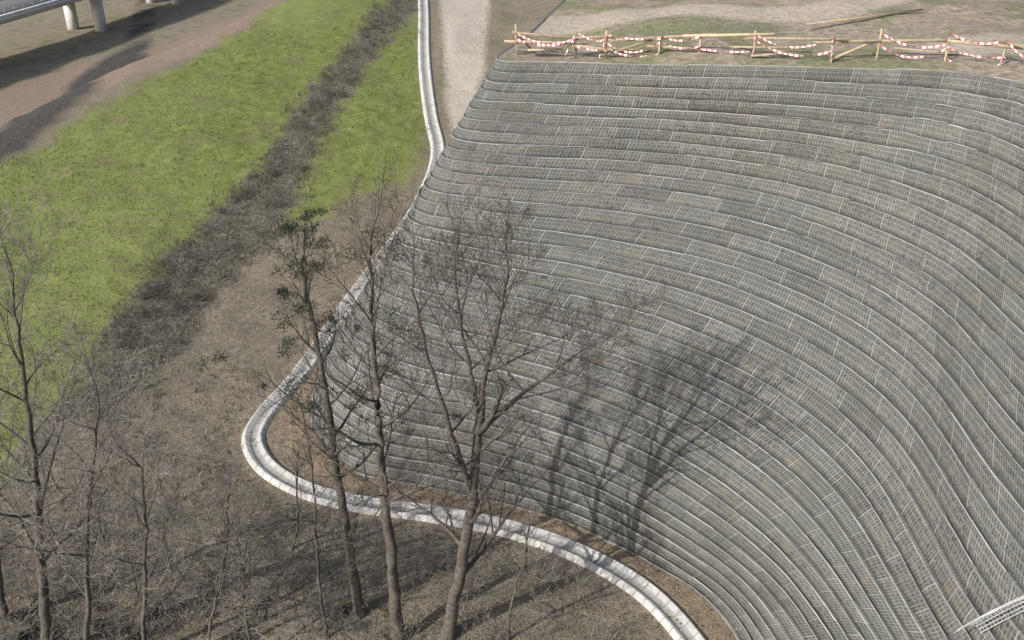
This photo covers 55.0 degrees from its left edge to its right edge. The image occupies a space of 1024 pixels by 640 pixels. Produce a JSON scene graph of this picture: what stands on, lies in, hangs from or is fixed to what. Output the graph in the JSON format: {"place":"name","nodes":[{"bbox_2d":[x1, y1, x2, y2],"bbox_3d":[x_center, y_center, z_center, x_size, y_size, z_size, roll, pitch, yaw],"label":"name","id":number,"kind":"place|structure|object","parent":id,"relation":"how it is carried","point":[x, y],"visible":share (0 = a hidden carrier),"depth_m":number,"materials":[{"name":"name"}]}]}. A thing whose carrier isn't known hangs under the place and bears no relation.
{"place":"outdoors","nodes":[
{"label":"outdoors","id":0,"kind":"place"},
{"bbox_2d":[0,0,1023,639],"bbox_3d":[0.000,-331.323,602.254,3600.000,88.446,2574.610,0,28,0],"label":"ground","id":1,"kind":"structure","parent":0,"point":[56,74],"depth_m":62.06,"materials":[{"name":"soil"}]},
{"bbox_2d":[0,249,104,620],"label":"bare deciduous tree","id":2,"kind":"object","parent":1,"relation":"on","point":[2,597],"visible":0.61,"depth_m":33.75,"materials":[{"name":"brown plant"}]},
{"bbox_2d":[0,305,170,639],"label":"bare deciduous tree","id":3,"kind":"object","parent":1,"relation":"on","point":[87,592],"visible":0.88,"depth_m":31.16,"materials":[{"name":"brown plant"}]},
{"bbox_2d":[0,0,181,31],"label":"concrete viaduct","id":4,"kind":"object","parent":1,"relation":"on","point":[12,10],"visible":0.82,"depth_m":148.92,"materials":[{"name":"concrete"}]},
{"bbox_2d":[0,166,200,639],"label":"bare deciduous tree","id":5,"kind":"object","parent":1,"relation":"on","point":[44,609],"visible":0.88,"depth_m":30.90,"materials":[{"name":"brown plant"}]},
{"bbox_2d":[8,401,234,639],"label":"bare deciduous tree","id":6,"kind":"object","parent":1,"relation":"on","point":[144,616],"visible":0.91,"depth_m":32.65,"materials":[{"name":"brown plant"}]},
{"bbox_2d":[12,598,390,639],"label":"ivy undergrowth","id":7,"kind":"object","parent":1,"relation":"on","point":[138,632],"visible":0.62,"depth_m":36.90,"materials":[{"name":"brown plant"}]},
{"bbox_2d":[0,20,435,471],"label":"grass","id":8,"kind":"structure","parent":1,"relation":"on","point":[77,237],"depth_m":71.42,"materials":[{"name":"green plant"}]},
{"bbox_2d":[147,444,294,639],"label":"bare deciduous tree","id":9,"kind":"object","parent":1,"relation":"on","point":[220,578],"visible":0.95,"depth_m":34.09,"materials":[{"name":"brown plant"}]},
{"bbox_2d":[3,0,457,639],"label":"dry weeds","id":10,"kind":"object","parent":1,"relation":"on","point":[203,320],"visible":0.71,"depth_m":56.40,"materials":[{"name":"brown plant"}]},
{"bbox_2d":[183,509,295,639],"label":"bare deciduous tree","id":11,"kind":"object","parent":1,"relation":"on","point":[245,603],"visible":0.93,"depth_m":34.70,"materials":[{"name":"brown plant"}]},
{"bbox_2d":[73,0,423,399],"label":"bushes","id":12,"kind":"object","parent":1,"relation":"on","point":[277,202],"visible":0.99,"depth_m":66.29,"materials":[{"name":"brown plant"}]},
{"bbox_2d":[191,198,417,618],"bbox_3d":[-6.578,3.839,35.064,6.151,16.747,6.332,15,32,27],"label":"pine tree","id":13,"kind":"object","parent":1,"relation":"on","point":[356,594],"visible":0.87,"depth_m":33.12,"materials":[{"name":"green plant"}]},
{"bbox_2d":[271,438,337,547],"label":"bare deciduous tree","id":14,"kind":"object","parent":1,"relation":"on","point":[297,492],"visible":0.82,"depth_m":40.18,"materials":[{"name":"brown plant"}]},
{"bbox_2d":[242,374,369,638],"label":"bare deciduous tree","id":15,"kind":"object","parent":1,"relation":"on","point":[317,562],"visible":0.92,"depth_m":34.35,"materials":[{"name":"brown plant"}]},
{"bbox_2d":[0,490,618,639],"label":"bare scrub","id":16,"kind":"object","parent":1,"relation":"on","point":[118,630],"visible":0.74,"depth_m":37.86,"materials":[{"name":"brown plant"}]},
{"bbox_2d":[0,0,734,639],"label":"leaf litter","id":17,"kind":"object","parent":1,"relation":"on","point":[318,536],"visible":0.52,"depth_m":41.09,"materials":[{"name":"brown plant"}]},
{"bbox_2d":[276,154,504,639],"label":"bare deciduous tree","id":18,"kind":"object","parent":1,"relation":"on","point":[395,612],"visible":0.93,"depth_m":31.72,"materials":[{"name":"brown plant"}]},
{"bbox_2d":[241,0,705,639],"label":"concrete drainage channel","id":19,"kind":"object","parent":1,"relation":"on","point":[269,468],"visible":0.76,"depth_m":44.21,"materials":[{"name":"white concrete"}]},
{"bbox_2d":[458,501,568,639],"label":"bare deciduous tree","id":20,"kind":"object","parent":1,"relation":"on","point":[516,580],"visible":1,"depth_m":35.81,"materials":[{"name":"brown plant"}]},
{"bbox_2d":[333,159,695,639],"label":"bare deciduous tree","id":21,"kind":"object","parent":1,"relation":"on","point":[472,483],"visible":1,"depth_m":31.94,"materials":[{"name":"brown plant"}]},
{"bbox_2d":[308,0,1023,639],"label":"courses","id":22,"kind":"object","parent":1,"relation":"on","point":[528,82],"visible":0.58,"depth_m":40.77,"materials":[{"name":"grey stone"}]},
{"bbox_2d":[308,0,1023,639],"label":"edge wires","id":23,"kind":"object","parent":22,"relation":"attached to","point":[730,338],"visible":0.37,"depth_m":40.67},
{"bbox_2d":[955,596,1023,632],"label":"staircase","id":24,"kind":"structure","parent":22,"relation":"on","point":[994,611],"depth_m":26.27,"materials":[{"name":"metal"}]},
{"bbox_2d":[499,0,1023,82],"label":"plateau ground","id":25,"kind":"structure","parent":0,"point":[985,21],"depth_m":49.74,"materials":[{"name":"soil"}]},
{"bbox_2d":[528,9,958,56],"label":"loose planks","id":26,"kind":"object","parent":25,"relation":"on","point":[796,52],"visible":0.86,"depth_m":47.66,"materials":[{"name":"brown wood"}]},
{"bbox_2d":[504,24,1023,64],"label":"plank safety fence","id":27,"kind":"object","parent":25,"relation":"on","point":[832,40],"visible":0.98,"depth_m":44.72,"materials":[{"name":"brown wood"}]}
]}

